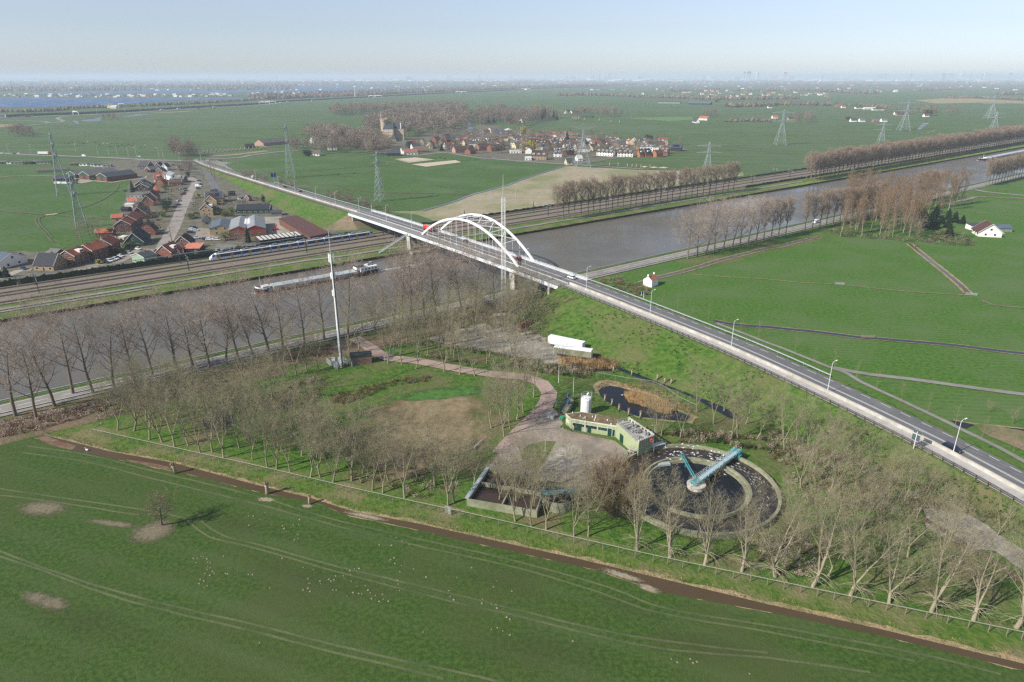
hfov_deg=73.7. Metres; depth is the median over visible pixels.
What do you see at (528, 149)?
house
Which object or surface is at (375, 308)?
roadside tree
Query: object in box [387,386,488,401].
grass patch
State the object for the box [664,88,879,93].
tree belt
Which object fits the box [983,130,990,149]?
poplar tree
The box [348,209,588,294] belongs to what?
arch bridge
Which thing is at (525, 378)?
bare tree
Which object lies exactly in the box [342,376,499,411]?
lawn
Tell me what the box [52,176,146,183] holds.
farm yard
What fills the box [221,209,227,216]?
garden shrub
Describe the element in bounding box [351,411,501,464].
bare ground
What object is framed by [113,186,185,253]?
garden hedges
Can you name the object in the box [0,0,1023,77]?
sky
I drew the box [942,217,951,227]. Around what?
conifer tree
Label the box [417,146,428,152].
house
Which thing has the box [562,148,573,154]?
house
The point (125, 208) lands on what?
shed
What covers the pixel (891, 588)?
tall bare tree
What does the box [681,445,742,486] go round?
rotating bridge
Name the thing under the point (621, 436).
door
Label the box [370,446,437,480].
bare ground
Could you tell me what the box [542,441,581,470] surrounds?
parking bay
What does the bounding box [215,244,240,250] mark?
house
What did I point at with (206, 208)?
house
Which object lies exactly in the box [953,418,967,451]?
street lamp
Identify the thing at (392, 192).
ditch bank
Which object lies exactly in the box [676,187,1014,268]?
canal verge
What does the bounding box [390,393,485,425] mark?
bare ground
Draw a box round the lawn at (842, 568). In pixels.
[796,487,1023,625]
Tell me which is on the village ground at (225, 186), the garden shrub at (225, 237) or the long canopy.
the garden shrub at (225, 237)
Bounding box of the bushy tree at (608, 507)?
[581,449,653,516]
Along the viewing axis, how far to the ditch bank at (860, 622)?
139.28 m
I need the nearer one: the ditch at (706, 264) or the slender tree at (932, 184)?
the ditch at (706, 264)
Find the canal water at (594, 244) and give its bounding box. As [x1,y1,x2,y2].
[0,148,1023,399]
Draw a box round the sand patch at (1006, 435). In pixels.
[973,424,1023,449]
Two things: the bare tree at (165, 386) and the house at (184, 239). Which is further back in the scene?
the house at (184, 239)
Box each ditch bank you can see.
[5,211,102,218]
[36,434,1023,669]
[343,188,468,194]
[638,236,822,282]
[712,319,1023,354]
[907,244,973,293]
[947,196,1023,204]
[953,419,1023,428]
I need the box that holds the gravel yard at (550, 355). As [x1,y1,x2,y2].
[430,320,578,363]
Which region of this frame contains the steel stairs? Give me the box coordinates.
[378,232,407,252]
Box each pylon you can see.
[48,129,70,195]
[68,172,87,228]
[284,122,295,177]
[370,152,385,201]
[570,126,596,168]
[696,142,721,170]
[772,109,795,144]
[874,122,890,141]
[897,102,920,130]
[981,96,1005,118]
[988,111,1006,127]
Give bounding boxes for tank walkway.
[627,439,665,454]
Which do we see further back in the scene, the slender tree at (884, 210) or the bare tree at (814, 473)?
the slender tree at (884, 210)
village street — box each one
[0,268,31,279]
[73,248,156,269]
[154,177,200,251]
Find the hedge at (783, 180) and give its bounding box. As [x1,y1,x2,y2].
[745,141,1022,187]
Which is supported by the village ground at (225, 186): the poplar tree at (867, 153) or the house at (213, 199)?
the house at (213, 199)
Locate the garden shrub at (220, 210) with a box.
[213,206,228,214]
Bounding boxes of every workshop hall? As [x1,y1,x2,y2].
[228,216,247,237]
[244,215,265,236]
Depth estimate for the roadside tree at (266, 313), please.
239.46 m
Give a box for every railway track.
[0,138,1013,288]
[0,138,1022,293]
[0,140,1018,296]
[0,186,744,302]
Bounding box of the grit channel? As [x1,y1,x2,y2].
[557,392,573,416]
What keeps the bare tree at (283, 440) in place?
on the grass at (1002, 597)
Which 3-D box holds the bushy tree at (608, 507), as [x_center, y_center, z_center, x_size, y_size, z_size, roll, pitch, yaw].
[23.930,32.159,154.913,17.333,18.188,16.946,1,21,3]
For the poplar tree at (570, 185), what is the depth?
482.91 m
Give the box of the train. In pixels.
[209,231,373,260]
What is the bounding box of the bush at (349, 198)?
[346,194,355,204]
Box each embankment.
[192,162,381,229]
[510,280,1023,530]
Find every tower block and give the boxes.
[782,72,787,78]
[876,74,883,79]
[939,73,945,79]
[947,73,953,78]
[958,73,966,78]
[1006,73,1012,78]
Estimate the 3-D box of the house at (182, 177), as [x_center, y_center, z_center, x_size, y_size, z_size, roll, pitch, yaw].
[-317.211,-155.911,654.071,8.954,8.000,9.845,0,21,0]
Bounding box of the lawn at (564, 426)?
[560,424,570,430]
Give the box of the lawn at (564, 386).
[538,369,693,441]
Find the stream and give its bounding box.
[588,367,738,418]
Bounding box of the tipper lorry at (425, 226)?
[423,224,434,231]
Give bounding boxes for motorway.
[2,87,581,117]
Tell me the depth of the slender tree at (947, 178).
517.04 m
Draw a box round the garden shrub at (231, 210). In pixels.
[227,204,236,216]
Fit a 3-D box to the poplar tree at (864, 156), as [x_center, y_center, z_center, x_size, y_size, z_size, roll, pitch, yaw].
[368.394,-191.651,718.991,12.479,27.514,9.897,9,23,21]
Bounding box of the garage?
[965,223,978,229]
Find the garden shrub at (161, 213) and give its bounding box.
[158,211,166,216]
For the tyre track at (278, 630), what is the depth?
126.57 m
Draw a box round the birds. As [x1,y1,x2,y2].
[193,512,750,673]
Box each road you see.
[0,120,50,127]
[0,153,228,163]
[0,174,1023,412]
[54,114,98,122]
[190,162,220,190]
[201,161,1023,488]
[205,150,298,158]
[211,160,232,169]
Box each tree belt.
[0,85,285,88]
[0,87,141,91]
[0,94,246,96]
[0,98,258,111]
[96,84,297,86]
[194,86,292,89]
[247,85,510,96]
[251,86,515,99]
[257,81,545,84]
[267,80,530,82]
[291,91,401,98]
[465,104,552,130]
[506,78,780,79]
[507,82,635,87]
[556,92,631,96]
[627,94,799,99]
[638,80,802,82]
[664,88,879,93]
[724,100,831,107]
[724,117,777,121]
[763,83,1023,85]
[767,81,1023,82]
[773,79,1015,80]
[781,78,1022,78]
[834,102,888,107]
[917,87,964,90]
[944,95,1023,99]
[995,91,1023,94]
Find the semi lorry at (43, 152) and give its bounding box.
[37,151,50,154]
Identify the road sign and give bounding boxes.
[912,428,922,446]
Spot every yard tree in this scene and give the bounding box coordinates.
[70,219,82,244]
[75,221,85,241]
[79,211,91,238]
[85,222,102,240]
[87,218,102,237]
[137,201,157,222]
[159,219,175,240]
[197,163,207,180]
[911,217,923,236]
[1008,406,1021,421]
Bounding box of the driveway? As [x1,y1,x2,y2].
[348,336,556,452]
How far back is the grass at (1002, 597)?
184.34 m
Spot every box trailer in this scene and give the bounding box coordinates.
[548,334,584,346]
[554,344,592,358]
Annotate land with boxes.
[0,78,1023,90]
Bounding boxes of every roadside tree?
[0,302,83,406]
[0,303,50,415]
[0,310,64,419]
[2,282,110,393]
[18,290,110,392]
[72,303,149,385]
[80,298,146,381]
[85,284,167,376]
[127,275,206,367]
[137,282,209,368]
[159,289,225,372]
[172,268,261,362]
[200,289,258,356]
[201,256,283,354]
[201,289,257,364]
[239,280,316,351]
[271,271,326,343]
[297,258,345,339]
[317,249,388,333]
[361,287,395,332]
[373,271,423,328]
[375,232,438,322]
[377,236,436,325]
[382,233,466,308]
[397,253,445,319]
[418,240,482,309]
[425,215,485,308]
[461,244,506,305]
[478,241,511,302]
[509,262,540,290]
[664,205,716,258]
[684,210,712,256]
[690,193,745,254]
[699,195,727,252]
[711,195,751,250]
[726,195,760,246]
[731,200,760,248]
[740,194,772,244]
[743,195,781,242]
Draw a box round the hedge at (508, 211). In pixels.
[419,167,809,224]
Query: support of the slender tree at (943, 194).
on the ground at (989, 269)
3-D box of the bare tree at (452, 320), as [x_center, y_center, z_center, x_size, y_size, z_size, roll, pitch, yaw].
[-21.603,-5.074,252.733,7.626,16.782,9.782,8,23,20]
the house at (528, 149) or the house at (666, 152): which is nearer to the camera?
the house at (666, 152)
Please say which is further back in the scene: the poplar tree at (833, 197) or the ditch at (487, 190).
the ditch at (487, 190)
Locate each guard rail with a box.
[0,289,500,402]
[194,162,347,211]
[276,182,370,209]
[528,172,1023,284]
[587,278,829,374]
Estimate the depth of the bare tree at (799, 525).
140.60 m
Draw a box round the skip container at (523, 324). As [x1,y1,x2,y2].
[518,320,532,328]
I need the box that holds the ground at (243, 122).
[0,88,1023,318]
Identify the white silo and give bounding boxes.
[580,391,591,412]
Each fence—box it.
[4,174,825,304]
[91,428,445,513]
[450,508,1023,639]
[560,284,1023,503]
[596,372,696,404]
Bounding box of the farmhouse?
[971,220,1002,237]
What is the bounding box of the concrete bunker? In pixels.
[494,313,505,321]
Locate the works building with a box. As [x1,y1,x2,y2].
[566,412,623,436]
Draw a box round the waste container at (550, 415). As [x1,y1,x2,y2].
[547,413,555,418]
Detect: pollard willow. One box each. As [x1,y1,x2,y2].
[169,462,177,473]
[263,480,268,494]
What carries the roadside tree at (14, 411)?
on the ground at (989, 269)
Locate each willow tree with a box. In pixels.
[519,125,527,133]
[519,140,537,150]
[923,107,936,114]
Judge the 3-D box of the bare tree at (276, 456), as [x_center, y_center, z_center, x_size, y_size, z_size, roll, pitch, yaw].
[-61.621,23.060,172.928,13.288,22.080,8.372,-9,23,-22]
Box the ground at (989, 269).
[311,177,1023,632]
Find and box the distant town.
[0,78,1023,80]
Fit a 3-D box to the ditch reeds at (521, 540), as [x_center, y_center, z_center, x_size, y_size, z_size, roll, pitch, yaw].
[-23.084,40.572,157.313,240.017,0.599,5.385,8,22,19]
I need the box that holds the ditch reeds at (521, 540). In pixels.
[41,429,1022,661]
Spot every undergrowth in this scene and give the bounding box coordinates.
[0,399,119,437]
[94,378,458,498]
[200,342,331,385]
[266,375,326,411]
[329,373,430,403]
[415,339,598,378]
[487,310,602,358]
[600,275,649,296]
[659,424,781,459]
[754,531,839,576]
[770,427,1019,522]
[830,228,975,245]
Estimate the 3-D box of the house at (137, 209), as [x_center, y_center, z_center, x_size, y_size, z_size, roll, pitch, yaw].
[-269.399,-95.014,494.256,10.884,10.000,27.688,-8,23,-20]
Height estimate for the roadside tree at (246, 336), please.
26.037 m
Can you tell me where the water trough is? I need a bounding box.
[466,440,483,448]
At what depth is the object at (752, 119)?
1534.00 m
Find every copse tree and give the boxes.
[164,139,176,154]
[175,143,186,157]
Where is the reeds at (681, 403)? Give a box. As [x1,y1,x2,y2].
[597,381,695,414]
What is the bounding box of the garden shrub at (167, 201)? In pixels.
[164,197,172,206]
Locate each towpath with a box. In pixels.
[0,181,802,309]
[0,288,150,311]
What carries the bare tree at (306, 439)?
on the grass at (1002, 597)
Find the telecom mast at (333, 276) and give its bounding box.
[328,230,342,367]
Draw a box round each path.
[0,176,1023,416]
[193,162,354,212]
[563,284,1023,505]
[716,323,1023,462]
[832,366,1023,395]
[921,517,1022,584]
[975,189,1023,195]
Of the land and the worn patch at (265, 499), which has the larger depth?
the land
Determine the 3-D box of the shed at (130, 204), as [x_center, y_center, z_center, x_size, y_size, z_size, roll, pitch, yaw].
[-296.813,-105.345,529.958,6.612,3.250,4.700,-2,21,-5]
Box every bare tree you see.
[71,374,109,416]
[87,364,132,430]
[90,353,156,430]
[97,356,175,439]
[101,351,144,416]
[106,348,159,419]
[109,353,177,421]
[110,358,177,428]
[117,372,182,442]
[124,350,150,386]
[135,367,202,446]
[150,380,172,431]
[153,351,188,407]
[153,373,182,406]
[154,381,216,452]
[156,333,199,418]
[157,372,203,445]
[159,347,180,387]
[159,355,192,400]
[161,344,216,431]
[174,373,232,451]
[179,357,226,415]
[182,381,235,457]
[186,358,256,447]
[193,363,226,401]
[194,369,235,434]
[196,367,236,417]
[208,380,286,467]
[216,367,263,438]
[223,338,252,383]
[223,351,243,386]
[227,379,253,410]
[227,387,259,432]
[229,351,301,433]
[232,395,271,459]
[236,357,287,449]
[239,394,291,468]
[239,410,268,448]
[241,350,270,399]
[244,349,265,385]
[251,346,289,397]
[251,353,271,394]
[255,343,276,383]
[259,343,287,385]
[259,363,308,436]
[259,409,301,471]
[261,319,293,376]
[261,398,289,452]
[264,388,324,455]
[270,313,327,374]
[283,410,321,477]
[285,390,321,446]
[287,405,340,477]
[290,370,330,444]
[291,321,321,372]
[292,404,357,482]
[298,392,337,457]
[299,312,334,369]
[301,399,329,458]
[303,380,319,415]
[306,394,378,481]
[312,406,339,443]
[313,419,345,470]
[325,393,391,469]
[330,413,396,490]
[331,301,372,354]
[338,291,369,351]
[341,429,371,472]
[347,289,384,335]
[349,420,401,492]
[354,282,395,332]
[362,290,394,340]
[363,302,401,362]
[363,420,392,481]
[367,402,434,497]
[368,272,411,330]
[374,302,415,348]
[382,404,441,477]
[384,300,406,340]
[387,303,410,363]
[390,293,430,339]
[393,287,422,345]
[393,295,432,347]
[393,401,453,485]
[394,311,432,368]
[399,289,427,338]
[406,294,435,332]
[409,277,443,320]
[411,302,436,353]
[412,275,454,326]
[415,303,435,341]
[416,288,451,337]
[417,414,479,505]
[423,285,455,320]
[423,309,465,372]
[426,300,460,349]
[428,416,490,502]
[429,303,452,343]
[431,294,473,353]
[436,307,472,357]
[438,286,469,336]
[439,310,465,347]
[442,278,459,316]
[446,319,472,374]
[447,412,503,484]
[452,277,493,325]
[454,271,490,320]
[454,289,484,331]
[455,324,490,375]
[456,297,485,348]
[462,268,485,313]
[464,279,486,315]
[467,290,484,335]
[471,280,499,329]
[471,291,506,332]
[475,313,500,363]
[476,355,513,428]
[477,311,498,356]
[477,356,535,436]
[477,437,527,499]
[483,321,510,366]
[483,368,515,427]
[484,270,509,313]
[484,364,521,421]
[486,252,524,303]
[486,347,542,419]
[487,419,521,482]
[488,308,505,345]
[490,340,537,411]
[490,448,541,521]
[491,280,514,329]
[493,433,535,500]
[495,272,527,312]
[495,297,514,335]
[496,430,556,526]
[498,308,529,357]
[499,272,535,318]
[500,282,533,317]
[502,270,541,311]
[502,288,522,329]
[503,288,520,311]
[503,322,552,396]
[504,294,531,335]
[504,314,542,364]
[510,267,539,303]
[510,446,550,505]
[511,422,546,473]
[512,287,545,329]
[513,260,548,305]
[514,424,567,487]
[519,267,561,315]
[525,431,561,511]
[525,462,567,529]
[543,449,596,500]
[555,454,614,536]
[556,426,585,480]
[558,453,624,536]
[616,450,667,553]
[638,375,685,434]
[642,390,682,436]
[647,458,703,564]
[665,390,704,436]
[685,355,727,411]
[686,460,736,565]
[703,376,736,423]
[708,363,742,410]
[721,473,782,577]
[725,373,751,438]
[725,385,770,437]
[737,478,824,589]
[738,368,767,423]
[753,386,791,438]
[767,373,827,448]
[768,461,833,547]
[772,487,823,555]
[774,419,832,486]
[786,394,805,441]
[791,438,869,527]
[799,394,827,447]
[800,469,860,592]
[801,496,882,576]
[807,420,839,470]
[819,413,856,466]
[819,416,889,487]
[821,397,855,457]
[823,408,848,429]
[823,429,852,491]
[823,458,892,559]
[826,488,937,606]
[843,411,870,447]
[843,445,906,530]
[847,420,865,459]
[849,467,884,523]
[855,451,909,523]
[859,461,884,495]
[864,429,895,455]
[868,461,919,545]
[871,502,949,610]
[877,429,927,502]
[877,499,921,552]
[891,479,960,557]
[897,436,941,501]
[906,488,1012,622]
[908,465,945,519]
[910,467,976,567]
[913,462,946,488]
[918,453,951,493]
[934,475,976,535]
[939,462,961,503]
[948,468,965,505]
[951,504,1021,627]
[957,481,985,510]
[987,489,1023,535]
[993,507,1023,630]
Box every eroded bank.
[605,568,641,581]
[640,584,657,592]
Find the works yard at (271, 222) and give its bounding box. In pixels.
[265,216,289,234]
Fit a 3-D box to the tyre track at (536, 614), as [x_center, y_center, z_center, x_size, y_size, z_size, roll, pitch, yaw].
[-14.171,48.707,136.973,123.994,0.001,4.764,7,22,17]
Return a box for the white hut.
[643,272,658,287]
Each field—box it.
[0,164,129,250]
[0,437,1023,681]
[238,153,560,210]
[397,166,743,220]
[415,153,480,159]
[631,117,692,120]
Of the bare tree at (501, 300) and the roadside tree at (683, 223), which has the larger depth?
the roadside tree at (683, 223)
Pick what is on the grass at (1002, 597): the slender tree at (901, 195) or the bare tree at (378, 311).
the bare tree at (378, 311)
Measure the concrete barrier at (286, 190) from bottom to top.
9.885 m
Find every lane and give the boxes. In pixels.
[203,146,269,153]
[410,152,642,168]
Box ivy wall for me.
[0,230,350,286]
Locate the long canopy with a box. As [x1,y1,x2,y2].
[255,231,301,244]
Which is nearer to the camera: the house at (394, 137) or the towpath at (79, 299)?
the towpath at (79, 299)
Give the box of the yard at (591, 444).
[489,405,628,490]
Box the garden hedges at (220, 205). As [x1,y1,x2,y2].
[190,195,263,218]
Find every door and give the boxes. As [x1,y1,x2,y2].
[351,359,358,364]
[574,423,581,430]
[587,425,591,432]
[607,428,611,435]
[619,433,623,443]
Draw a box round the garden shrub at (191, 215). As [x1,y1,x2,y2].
[184,213,195,218]
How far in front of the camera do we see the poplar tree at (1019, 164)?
674.01 m
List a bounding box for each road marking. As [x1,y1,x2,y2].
[0,177,1017,412]
[202,162,1023,483]
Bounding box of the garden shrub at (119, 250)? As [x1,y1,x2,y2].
[113,248,126,253]
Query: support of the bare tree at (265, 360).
on the grass at (1002, 597)
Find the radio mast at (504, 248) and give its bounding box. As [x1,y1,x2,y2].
[490,187,507,312]
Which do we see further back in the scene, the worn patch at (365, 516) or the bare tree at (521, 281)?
the bare tree at (521, 281)
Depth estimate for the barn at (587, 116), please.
1668.51 m
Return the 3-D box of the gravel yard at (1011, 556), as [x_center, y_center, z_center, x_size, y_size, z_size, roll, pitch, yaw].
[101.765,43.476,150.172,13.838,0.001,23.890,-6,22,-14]
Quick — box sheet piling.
[0,147,1023,322]
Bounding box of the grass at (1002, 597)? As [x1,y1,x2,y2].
[0,293,1023,630]
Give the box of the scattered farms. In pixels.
[4,81,1023,90]
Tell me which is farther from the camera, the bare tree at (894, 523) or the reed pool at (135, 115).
the reed pool at (135, 115)
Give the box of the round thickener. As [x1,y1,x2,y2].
[539,483,578,512]
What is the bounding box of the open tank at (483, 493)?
[465,464,547,517]
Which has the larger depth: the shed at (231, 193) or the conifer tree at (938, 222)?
the shed at (231, 193)
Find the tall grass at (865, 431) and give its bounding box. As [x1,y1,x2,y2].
[518,290,1023,533]
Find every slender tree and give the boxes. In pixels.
[840,199,852,235]
[842,198,855,229]
[843,194,852,226]
[847,168,856,188]
[849,194,855,228]
[850,189,858,218]
[853,178,864,213]
[854,197,869,233]
[854,199,861,228]
[856,195,871,229]
[857,188,869,220]
[858,197,869,230]
[860,203,870,231]
[864,169,871,186]
[865,179,872,197]
[866,178,877,212]
[870,196,882,230]
[872,191,881,221]
[874,169,881,197]
[875,185,888,220]
[876,196,889,229]
[879,197,891,234]
[880,187,890,223]
[880,192,889,229]
[882,191,897,228]
[882,192,896,230]
[885,171,896,190]
[891,200,899,237]
[893,177,902,212]
[895,183,906,214]
[899,190,910,223]
[899,202,908,230]
[900,176,911,215]
[902,182,914,210]
[902,194,913,229]
[903,195,919,231]
[908,174,917,189]
[908,197,922,232]
[909,200,921,235]
[913,173,922,192]
[913,201,923,231]
[917,189,926,222]
[919,189,933,221]
[920,171,929,198]
[922,168,933,190]
[923,178,933,202]
[926,177,939,208]
[928,182,939,213]
[931,171,941,203]
[935,174,944,204]
[937,188,948,213]
[938,169,952,202]
[948,177,960,209]
[949,174,961,207]
[955,170,965,203]
[957,164,966,198]
[960,170,976,204]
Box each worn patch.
[19,501,62,515]
[21,591,50,604]
[41,597,68,609]
[90,520,137,527]
[132,521,174,541]
[258,497,272,501]
[345,512,384,520]
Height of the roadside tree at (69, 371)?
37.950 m
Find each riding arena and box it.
[396,157,433,162]
[413,160,459,166]
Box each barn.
[53,175,73,181]
[67,167,103,177]
[78,167,118,179]
[96,169,137,181]
[134,179,150,186]
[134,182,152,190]
[245,143,254,147]
[254,137,288,145]
[580,115,593,117]
[658,101,680,103]
[688,101,711,104]
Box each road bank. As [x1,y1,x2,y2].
[0,303,520,444]
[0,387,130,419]
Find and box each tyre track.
[0,488,186,518]
[0,495,139,515]
[0,550,503,681]
[0,555,443,679]
[22,452,914,661]
[26,446,1000,674]
[34,217,63,247]
[37,215,52,236]
[57,183,118,213]
[186,520,869,672]
[198,518,768,653]
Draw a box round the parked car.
[942,441,962,452]
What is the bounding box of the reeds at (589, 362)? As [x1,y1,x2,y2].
[556,353,619,370]
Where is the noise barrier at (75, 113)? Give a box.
[0,86,607,116]
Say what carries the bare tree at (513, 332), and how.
on the grass at (1002, 597)
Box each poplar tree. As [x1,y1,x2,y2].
[549,183,563,219]
[560,184,572,218]
[564,180,577,217]
[570,179,583,216]
[578,177,588,215]
[584,179,595,214]
[588,175,598,213]
[596,181,605,212]
[601,178,612,211]
[607,173,621,209]
[611,173,626,208]
[619,173,629,207]
[626,174,637,206]
[631,174,643,205]
[638,171,649,204]
[645,172,655,203]
[650,171,661,202]
[657,168,670,201]
[664,170,676,200]
[668,167,677,199]
[678,167,686,198]
[683,166,693,197]
[688,168,697,197]
[695,166,706,194]
[701,165,711,195]
[708,166,718,193]
[711,163,722,193]
[721,163,731,192]
[726,161,738,191]
[731,161,740,190]
[759,199,775,240]
[769,196,783,238]
[775,198,788,237]
[783,194,800,235]
[801,190,817,230]
[804,151,813,179]
[809,155,819,179]
[810,150,818,177]
[811,195,824,229]
[814,152,824,179]
[818,153,826,179]
[818,188,832,227]
[822,153,828,178]
[822,187,838,225]
[826,150,834,177]
[830,150,837,177]
[831,187,849,223]
[834,149,844,176]
[837,150,847,175]
[838,186,856,222]
[842,148,851,174]
[844,188,859,219]
[845,150,855,174]
[848,148,861,172]
[852,186,866,219]
[853,147,861,173]
[856,148,865,172]
[860,146,868,171]
[863,149,873,171]
[867,145,876,170]
[870,144,878,167]
[870,183,881,214]
[874,144,882,168]
[876,179,887,197]
[877,145,886,168]
[880,146,890,168]
[882,145,891,166]
[887,142,896,167]
[890,142,897,166]
[893,141,903,165]
[896,141,906,165]
[898,141,906,164]
[902,140,911,164]
[905,141,914,163]
[908,143,915,163]
[911,139,921,162]
[914,140,920,162]
[917,138,925,161]
[917,170,926,193]
[920,138,929,160]
[923,137,930,158]
[925,138,934,160]
[925,168,937,188]
[928,137,935,159]
[931,138,940,157]
[931,168,942,187]
[933,138,940,158]
[935,137,944,158]
[939,139,945,155]
[940,136,950,157]
[944,136,952,155]
[946,135,954,156]
[949,136,956,154]
[951,134,960,155]
[954,133,961,153]
[956,134,965,154]
[961,135,968,152]
[963,132,972,153]
[968,133,975,151]
[970,133,978,151]
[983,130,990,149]
[985,158,997,185]
[987,129,996,149]
[988,156,998,184]
[992,157,1004,182]
[995,159,1006,182]
[998,157,1007,181]
[1001,156,1012,180]
[1003,128,1010,146]
[1004,155,1015,180]
[1007,127,1015,144]
[1007,154,1018,179]
[1009,156,1020,179]
[1012,152,1023,178]
[1015,155,1023,177]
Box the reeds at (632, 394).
[624,389,675,413]
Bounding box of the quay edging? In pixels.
[2,176,1004,399]
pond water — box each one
[203,412,235,429]
[599,386,689,421]
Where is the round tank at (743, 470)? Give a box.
[617,444,781,538]
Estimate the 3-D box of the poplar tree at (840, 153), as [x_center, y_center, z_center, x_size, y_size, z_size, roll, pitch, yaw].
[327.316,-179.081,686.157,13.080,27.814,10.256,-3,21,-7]
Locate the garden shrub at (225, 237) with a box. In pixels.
[215,231,232,240]
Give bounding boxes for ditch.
[35,435,1023,669]
[421,166,564,210]
[639,237,821,282]
[692,274,962,294]
[713,320,1023,353]
[909,244,969,292]
[945,196,996,204]
[951,420,1023,430]
[981,300,1023,307]
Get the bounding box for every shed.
[10,161,22,164]
[22,161,32,163]
[35,167,69,172]
[36,161,51,163]
[46,248,64,253]
[93,163,108,166]
[102,164,112,166]
[118,235,127,240]
[120,206,131,211]
[124,203,134,206]
[130,250,156,261]
[228,191,235,195]
[237,195,245,199]
[245,195,251,200]
[270,210,281,215]
[278,215,329,238]
[301,150,310,155]
[994,224,1013,231]
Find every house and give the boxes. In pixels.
[32,251,67,270]
[60,245,91,265]
[81,239,109,260]
[94,228,115,236]
[100,234,120,253]
[110,105,117,108]
[110,213,124,221]
[114,216,135,231]
[123,227,150,246]
[126,211,142,227]
[127,197,136,204]
[129,192,147,197]
[133,201,149,218]
[137,160,153,168]
[140,221,158,235]
[141,193,156,205]
[144,165,157,172]
[149,189,160,201]
[153,172,164,181]
[154,161,162,167]
[155,177,167,186]
[155,241,182,258]
[156,167,166,172]
[161,162,170,170]
[166,171,178,179]
[169,179,183,185]
[174,174,187,182]
[175,232,195,250]
[183,242,204,253]
[199,201,215,215]
[201,214,210,224]
[204,193,219,204]
[205,191,224,202]
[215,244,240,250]
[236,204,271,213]
[310,150,321,155]
[350,351,371,364]
[387,150,400,155]
[390,133,396,141]
[402,149,417,154]
[405,141,412,147]
[410,143,421,148]
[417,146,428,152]
[426,140,434,148]
[432,136,440,143]
[443,134,454,141]
[443,142,452,148]
[451,139,462,144]
[452,145,466,152]
[465,147,475,153]
[469,141,484,146]
[475,143,488,150]
[487,143,500,150]
[489,127,504,132]
[509,150,521,152]
[512,142,518,147]
[522,146,533,151]
[525,146,531,153]
[531,152,547,159]
[549,137,559,142]
[552,141,562,147]
[553,150,561,156]
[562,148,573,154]
[564,158,572,164]
[567,133,579,137]
[573,138,585,144]
[575,155,582,160]
[589,143,597,150]
[596,148,615,155]
[600,141,610,148]
[610,139,619,144]
[616,140,625,146]
[616,417,655,455]
[617,150,632,156]
[620,144,629,149]
[626,138,633,144]
[636,148,643,156]
[640,145,653,150]
[643,148,651,156]
[644,144,658,149]
[652,150,662,156]
[654,141,664,147]
[661,146,669,152]
[663,149,668,155]
[670,144,682,150]
[692,118,699,122]
[699,116,709,119]
[849,118,856,121]
[895,113,910,115]
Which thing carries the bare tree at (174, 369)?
on the grass at (1002, 597)
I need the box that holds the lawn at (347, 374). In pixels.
[317,358,505,387]
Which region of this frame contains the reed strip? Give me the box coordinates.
[212,150,266,156]
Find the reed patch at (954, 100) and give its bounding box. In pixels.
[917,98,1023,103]
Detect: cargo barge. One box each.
[254,260,378,293]
[978,150,1023,160]
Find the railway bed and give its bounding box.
[0,137,1023,304]
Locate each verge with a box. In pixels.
[0,87,578,117]
[0,143,1023,319]
[1,173,1023,401]
[9,87,580,117]
[47,424,1023,657]
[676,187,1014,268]
[784,145,1023,185]
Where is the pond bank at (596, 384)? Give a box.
[593,380,698,423]
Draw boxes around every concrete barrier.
[196,161,357,211]
[569,282,1023,493]
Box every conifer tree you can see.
[1,267,11,277]
[129,181,135,191]
[244,226,252,242]
[917,207,924,220]
[922,214,929,227]
[928,216,937,229]
[929,211,934,224]
[933,206,939,217]
[936,218,940,228]
[940,215,944,223]
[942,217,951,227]
[943,223,953,236]
[944,208,951,219]
[951,211,959,222]
[958,215,965,223]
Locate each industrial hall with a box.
[0,252,27,268]
[209,218,230,234]
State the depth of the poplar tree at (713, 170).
580.75 m
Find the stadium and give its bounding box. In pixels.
[759,75,767,78]
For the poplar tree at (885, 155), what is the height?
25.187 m
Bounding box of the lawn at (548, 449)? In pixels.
[523,441,555,468]
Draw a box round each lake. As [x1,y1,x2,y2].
[0,97,248,107]
[36,87,416,93]
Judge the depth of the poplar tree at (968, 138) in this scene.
887.42 m
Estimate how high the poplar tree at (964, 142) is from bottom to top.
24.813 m
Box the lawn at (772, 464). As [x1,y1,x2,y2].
[709,442,806,511]
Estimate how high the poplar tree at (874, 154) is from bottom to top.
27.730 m
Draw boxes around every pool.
[81,118,100,120]
[123,114,148,116]
[918,123,927,129]
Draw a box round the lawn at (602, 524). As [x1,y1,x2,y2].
[562,511,804,568]
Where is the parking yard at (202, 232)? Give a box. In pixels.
[195,228,226,240]
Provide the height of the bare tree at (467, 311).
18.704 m
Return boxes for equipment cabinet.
[333,360,338,367]
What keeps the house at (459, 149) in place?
on the village ground at (500, 154)
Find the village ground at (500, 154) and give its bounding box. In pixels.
[305,124,686,163]
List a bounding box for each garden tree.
[291,136,301,151]
[299,135,306,147]
[309,137,317,147]
[324,139,335,151]
[344,138,353,151]
[376,136,383,151]
[378,138,386,153]
[560,147,566,159]
[586,143,593,155]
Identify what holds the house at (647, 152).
on the ground at (243, 122)
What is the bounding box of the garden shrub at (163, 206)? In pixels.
[161,201,169,211]
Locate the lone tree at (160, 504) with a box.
[138,487,178,525]
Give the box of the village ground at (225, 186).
[0,160,337,281]
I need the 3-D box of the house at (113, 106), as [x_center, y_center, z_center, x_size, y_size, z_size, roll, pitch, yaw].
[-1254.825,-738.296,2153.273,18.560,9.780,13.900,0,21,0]
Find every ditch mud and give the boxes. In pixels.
[38,435,75,449]
[126,459,171,469]
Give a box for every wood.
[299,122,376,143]
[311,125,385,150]
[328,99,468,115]
[362,103,469,139]
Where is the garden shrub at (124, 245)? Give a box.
[121,242,136,248]
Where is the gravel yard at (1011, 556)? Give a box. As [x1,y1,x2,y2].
[924,506,1023,569]

